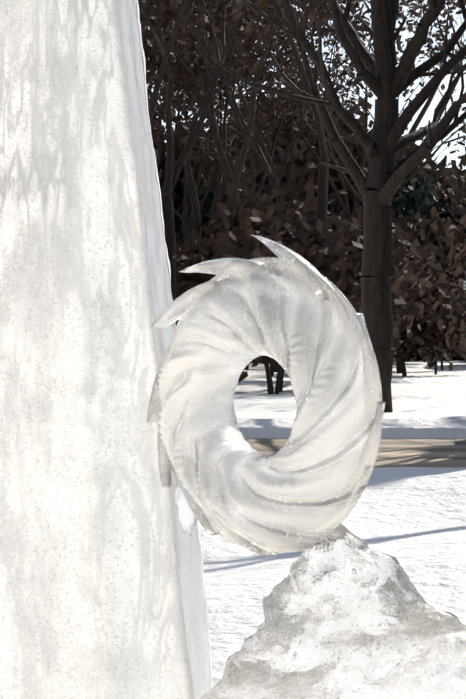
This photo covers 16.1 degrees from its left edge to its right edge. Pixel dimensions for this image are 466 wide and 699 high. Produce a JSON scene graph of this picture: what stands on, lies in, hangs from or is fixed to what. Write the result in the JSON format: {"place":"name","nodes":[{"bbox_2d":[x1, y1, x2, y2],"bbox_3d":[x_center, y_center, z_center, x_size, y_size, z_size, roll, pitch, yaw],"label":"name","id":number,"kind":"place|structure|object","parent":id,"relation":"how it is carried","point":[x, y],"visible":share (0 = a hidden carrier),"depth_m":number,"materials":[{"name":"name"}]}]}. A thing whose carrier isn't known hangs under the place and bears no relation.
{"place":"outdoors","nodes":[
{"label":"outdoors","id":0,"kind":"place"},
{"bbox_2d":[145,0,465,169],"label":"sky","id":1,"kind":"structure","parent":0,"point":[429,114],"materials":[{"name":"white"}]},
{"bbox_2d":[198,359,465,686],"bbox_3d":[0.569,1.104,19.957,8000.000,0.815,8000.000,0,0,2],"label":"ground","id":2,"kind":"structure","parent":0,"point":[412,520],"depth_m":10.99,"materials":[{"name":"white snow"}]},
{"bbox_2d":[0,0,212,698],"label":"ice column","id":3,"kind":"structure","parent":2,"relation":"on","point":[102,591],"depth_m":2.51,"materials":[{"name":"white ice"}]},
{"bbox_2d":[174,484,197,535],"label":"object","id":4,"kind":"object","parent":3,"relation":"attached to","point":[188,520],"visible":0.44,"depth_m":2.48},
{"bbox_2d":[147,235,384,555],"bbox_3d":[0.041,0.064,2.364,0.440,0.456,0.148,0,0,43],"label":"ice ring sculpture","id":5,"kind":"object","parent":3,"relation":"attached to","point":[298,318],"visible":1,"depth_m":2.30,"materials":[{"name":"white ice"}]},
{"bbox_2d":[138,0,177,44],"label":"tree","id":6,"kind":"object","parent":2,"relation":"on","point":[143,25],"visible":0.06,"depth_m":59.99,"materials":[{"name":"brown plant"}]},
{"bbox_2d":[140,0,180,61],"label":"tree","id":7,"kind":"object","parent":2,"relation":"on","point":[155,49],"visible":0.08,"depth_m":55.06,"materials":[{"name":"brown plant"}]},
{"bbox_2d":[148,0,187,125],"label":"tree","id":8,"kind":"object","parent":2,"relation":"on","point":[162,69],"visible":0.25,"depth_m":46.19,"materials":[{"name":"brown plant"}]},
{"bbox_2d":[145,0,211,79],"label":"tree","id":9,"kind":"object","parent":2,"relation":"on","point":[170,27],"visible":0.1,"depth_m":73.45,"materials":[{"name":"brown plant"}]},
{"bbox_2d":[142,15,219,105],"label":"tree","id":10,"kind":"object","parent":2,"relation":"on","point":[181,78],"depth_m":81.44,"materials":[{"name":"brown plant"}]},
{"bbox_2d":[175,260,200,323],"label":"understory","id":11,"kind":"object","parent":2,"relation":"on","point":[180,280],"depth_m":71.39,"materials":[{"name":"brown plant"}]},
{"bbox_2d":[147,56,231,133],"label":"tree","id":12,"kind":"object","parent":2,"relation":"on","point":[153,123],"visible":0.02,"depth_m":109.02,"materials":[{"name":"brown plant"}]},
{"bbox_2d":[151,116,229,157],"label":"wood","id":13,"kind":"object","parent":2,"relation":"on","point":[186,124],"depth_m":117.76,"materials":[{"name":"brown plant"}]},
{"bbox_2d":[176,234,205,290],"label":"understory","id":14,"kind":"object","parent":2,"relation":"on","point":[183,250],"visible":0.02,"depth_m":71.63,"materials":[{"name":"brown plant"}]},
{"bbox_2d":[140,0,254,255],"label":"tree","id":15,"kind":"object","parent":2,"relation":"on","point":[193,194],"visible":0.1,"depth_m":79.95,"materials":[{"name":"brown plant"}]},
{"bbox_2d":[139,0,257,300],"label":"tree","id":16,"kind":"object","parent":2,"relation":"on","point":[171,176],"visible":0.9,"depth_m":53.14,"materials":[{"name":"brown plant"}]},
{"bbox_2d":[139,3,279,193],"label":"tree","id":17,"kind":"object","parent":2,"relation":"on","point":[159,129],"depth_m":88.25,"materials":[{"name":"brown plant"}]},
{"bbox_2d":[176,181,253,362],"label":"tree","id":18,"kind":"object","parent":2,"relation":"on","point":[205,212],"visible":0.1,"depth_m":106.46,"materials":[{"name":"green plant"}]},
{"bbox_2d":[138,0,293,129],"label":"tree","id":19,"kind":"object","parent":2,"relation":"on","point":[194,70],"visible":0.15,"depth_m":82.66,"materials":[{"name":"brown plant"}]},
{"bbox_2d":[143,17,291,241],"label":"tree","id":20,"kind":"object","parent":2,"relation":"on","point":[186,207],"depth_m":103.31,"materials":[{"name":"brown plant"}]},
{"bbox_2d":[146,42,290,191],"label":"tree","id":21,"kind":"object","parent":2,"relation":"on","point":[187,112],"visible":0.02,"depth_m":105.56,"materials":[{"name":"brown plant"}]},
{"bbox_2d":[143,0,307,371],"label":"tree","id":22,"kind":"object","parent":2,"relation":"on","point":[271,174],"visible":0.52,"depth_m":69.97,"materials":[{"name":"brown plant"}]},
{"bbox_2d":[141,0,329,373],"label":"tree","id":23,"kind":"object","parent":2,"relation":"on","point":[225,166],"visible":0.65,"depth_m":59.23,"materials":[{"name":"brown plant"}]},
{"bbox_2d":[154,125,317,239],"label":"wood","id":24,"kind":"object","parent":2,"relation":"on","point":[177,193],"visible":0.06,"depth_m":112.37,"materials":[{"name":"brown plant"}]},
{"bbox_2d":[146,4,350,215],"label":"tree","id":25,"kind":"object","parent":2,"relation":"on","point":[156,138],"visible":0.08,"depth_m":102.22,"materials":[{"name":"brown plant"}]},
{"bbox_2d":[172,196,329,391],"bbox_3d":[0.659,-1.622,49.476,4.423,5.864,7.168,0,0,30],"label":"bush","id":26,"kind":"object","parent":2,"relation":"on","point":[305,240],"visible":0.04,"depth_m":48.55,"materials":[{"name":"brown plant"}]},
{"bbox_2d":[192,183,318,257],"bbox_3d":[1.148,-1.805,51.556,3.665,6.316,7.915,0,0,21],"label":"understory","id":27,"kind":"object","parent":2,"relation":"on","point":[253,198],"visible":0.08,"depth_m":49.15,"materials":[{"name":"brown plant"}]},
{"bbox_2d":[175,230,345,393],"bbox_3d":[0.388,-1.044,47.906,4.592,4.746,4.032,0,0,38],"label":"bush","id":28,"kind":"object","parent":2,"relation":"on","point":[256,361],"visible":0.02,"depth_m":47.38,"materials":[{"name":"brown plant"}]},
{"bbox_2d":[161,1,372,243],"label":"tree","id":29,"kind":"object","parent":2,"relation":"on","point":[232,136],"visible":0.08,"depth_m":93.08,"materials":[{"name":"brown plant"}]},
{"bbox_2d":[162,51,373,214],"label":"tree","id":30,"kind":"object","parent":2,"relation":"on","point":[209,168],"visible":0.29,"depth_m":91.37,"materials":[{"name":"brown plant"}]},
{"bbox_2d":[138,0,403,369],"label":"tree","id":31,"kind":"object","parent":2,"relation":"on","point":[220,99],"visible":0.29,"depth_m":78.80,"materials":[{"name":"brown plant"}]},
{"bbox_2d":[142,0,401,373],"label":"tree","id":32,"kind":"object","parent":2,"relation":"on","point":[263,7],"visible":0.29,"depth_m":75.70,"materials":[{"name":"brown plant"}]},
{"bbox_2d":[270,357,273,375],"bbox_3d":[1.212,-1.516,63.429,5.274,5.225,5.609,0,0,2],"label":"tree","id":33,"kind":"object","parent":2,"relation":"on","point":[272,366],"visible":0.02,"depth_m":64.14,"materials":[{"name":"brown plant"}]},
{"bbox_2d":[158,62,395,222],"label":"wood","id":34,"kind":"object","parent":2,"relation":"on","point":[300,154],"visible":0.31,"depth_m":108.64,"materials":[{"name":"brown plant"}]},
{"bbox_2d":[213,72,372,219],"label":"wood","id":35,"kind":"object","parent":2,"relation":"on","point":[346,129],"visible":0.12,"depth_m":115.18,"materials":[{"name":"brown plant"}]},
{"bbox_2d":[274,0,328,249],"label":"tree","id":36,"kind":"object","parent":2,"relation":"on","point":[322,194],"visible":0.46,"depth_m":53.60,"materials":[{"name":"brown plant"}]},
{"bbox_2d":[209,0,397,229],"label":"tree","id":37,"kind":"object","parent":2,"relation":"on","point":[220,182],"visible":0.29,"depth_m":77.39,"materials":[{"name":"brown plant"}]},
{"bbox_2d":[158,0,454,197],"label":"tree","id":38,"kind":"object","parent":2,"relation":"on","point":[212,155],"visible":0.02,"depth_m":100.05,"materials":[{"name":"brown plant"}]},
{"bbox_2d":[273,191,362,241],"bbox_3d":[2.377,-2.540,65.457,7.607,7.244,8.218,0,0,2],"label":"understory","id":39,"kind":"object","parent":2,"relation":"on","point":[311,218],"visible":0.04,"depth_m":62.78,"materials":[{"name":"brown plant"}]},
{"bbox_2d":[173,0,465,412],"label":"tree","id":40,"kind":"object","parent":2,"relation":"on","point":[385,79],"visible":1,"depth_m":32.64,"materials":[{"name":"brown plant"}]},
{"bbox_2d":[208,199,440,393],"bbox_3d":[2.656,-1.433,46.387,6.594,5.437,5.305,0,0,2],"label":"bush","id":41,"kind":"object","parent":2,"relation":"on","point":[339,272],"visible":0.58,"depth_m":45.89,"materials":[{"name":"brown plant"}]},
{"bbox_2d":[314,196,344,224],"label":"spruce","id":42,"kind":"object","parent":2,"relation":"on","point":[334,206],"depth_m":113.00,"materials":[{"name":"green plant"}]},
{"bbox_2d":[208,0,465,363],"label":"tree","id":43,"kind":"object","parent":2,"relation":"on","point":[452,185],"visible":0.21,"depth_m":101.70,"materials":[{"name":"brown plant"}]},
{"bbox_2d":[287,216,452,320],"bbox_3d":[4.065,-1.331,50.463,8.081,5.414,5.512,0,0,-40],"label":"bush","id":44,"kind":"object","parent":2,"relation":"on","point":[402,236],"visible":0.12,"depth_m":49.71,"materials":[{"name":"brown plant"}]},
{"bbox_2d":[276,0,465,207],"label":"tree","id":45,"kind":"object","parent":2,"relation":"on","point":[429,46],"visible":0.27,"depth_m":109.93,"materials":[{"name":"brown plant"}]},
{"bbox_2d":[345,205,431,235],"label":"understory","id":46,"kind":"object","parent":2,"relation":"on","point":[399,216],"depth_m":72.01,"materials":[{"name":"brown plant"}]},
{"bbox_2d":[322,0,465,214],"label":"tree","id":47,"kind":"object","parent":2,"relation":"on","point":[364,156],"visible":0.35,"depth_m":80.00,"materials":[{"name":"brown plant"}]},
{"bbox_2d":[334,206,465,310],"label":"bush","id":48,"kind":"object","parent":2,"relation":"on","point":[453,250],"visible":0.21,"depth_m":62.80,"materials":[{"name":"brown plant"}]},
{"bbox_2d":[390,179,429,356],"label":"tree","id":49,"kind":"object","parent":2,"relation":"on","point":[397,204],"visible":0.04,"depth_m":113.50,"materials":[{"name":"green plant"}]},
{"bbox_2d":[384,248,442,354],"bbox_3d":[4.359,-0.956,52.906,4.893,4.507,5.692,0,0,2],"label":"understory","id":50,"kind":"object","parent":2,"relation":"on","point":[398,319],"depth_m":51.75,"materials":[{"name":"brown plant"}]},
{"bbox_2d":[368,119,465,200],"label":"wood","id":51,"kind":"object","parent":2,"relation":"on","point":[413,146],"visible":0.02,"depth_m":124.16,"materials":[{"name":"brown plant"}]},
{"bbox_2d":[392,209,465,373],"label":"understory","id":52,"kind":"object","parent":2,"relation":"on","point":[456,279],"visible":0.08,"depth_m":67.33,"materials":[{"name":"brown plant"}]},
{"bbox_2d":[393,290,465,376],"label":"understory","id":53,"kind":"object","parent":2,"relation":"on","point":[451,315],"visible":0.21,"depth_m":66.21,"materials":[{"name":"brown plant"}]},
{"bbox_2d":[393,176,465,360],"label":"spruce","id":54,"kind":"object","parent":2,"relation":"on","point":[414,203],"visible":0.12,"depth_m":107.39,"materials":[{"name":"green plant"}]},
{"bbox_2d":[394,0,465,163],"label":"tree","id":55,"kind":"object","parent":2,"relation":"on","point":[398,42],"visible":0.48,"depth_m":62.02,"materials":[{"name":"brown plant"}]},
{"bbox_2d":[394,284,465,354],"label":"understory","id":56,"kind":"object","parent":2,"relation":"on","point":[459,308],"visible":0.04,"depth_m":66.79,"materials":[{"name":"brown plant"}]},
{"bbox_2d":[400,283,465,361],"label":"understory","id":57,"kind":"object","parent":2,"relation":"on","point":[427,336],"visible":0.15,"depth_m":66.26,"materials":[{"name":"brown plant"}]},
{"bbox_2d":[414,159,465,359],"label":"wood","id":58,"kind":"object","parent":2,"relation":"on","point":[459,165],"depth_m":126.46,"materials":[{"name":"brown plant"}]},
{"bbox_2d":[430,283,465,362],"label":"understory","id":59,"kind":"object","parent":2,"relation":"on","point":[430,348],"depth_m":95.16,"materials":[{"name":"brown plant"}]},
{"bbox_2d":[437,171,465,279],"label":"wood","id":60,"kind":"object","parent":2,"relation":"on","point":[456,215],"visible":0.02,"depth_m":121.61,"materials":[{"name":"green plant"}]},
{"bbox_2d":[438,153,465,179],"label":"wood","id":61,"kind":"object","parent":2,"relation":"on","point":[464,159],"depth_m":134.38,"materials":[{"name":"brown plant"}]},
{"bbox_2d":[441,291,465,370],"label":"understory","id":62,"kind":"object","parent":2,"relation":"on","point":[462,296],"depth_m":79.86,"materials":[{"name":"brown plant"}]},
{"bbox_2d":[200,524,465,698],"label":"snow mound","id":63,"kind":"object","parent":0,"point":[386,631],"depth_m":2.25,"materials":[{"name":"white snow"}]},
{"bbox_2d":[270,611,335,634],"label":"ice air bubbles","id":64,"kind":"object","parent":63,"relation":"in","point":[277,632],"visible":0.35,"depth_m":2.25},
{"bbox_2d":[238,426,465,438],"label":"kerb snow","id":65,"kind":"structure","parent":0,"point":[387,432],"depth_m":25.21,"materials":[{"name":"white snow"}]},
{"bbox_2d":[246,439,465,467],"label":"road","id":66,"kind":"structure","parent":0,"point":[443,453],"depth_m":22.26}
]}

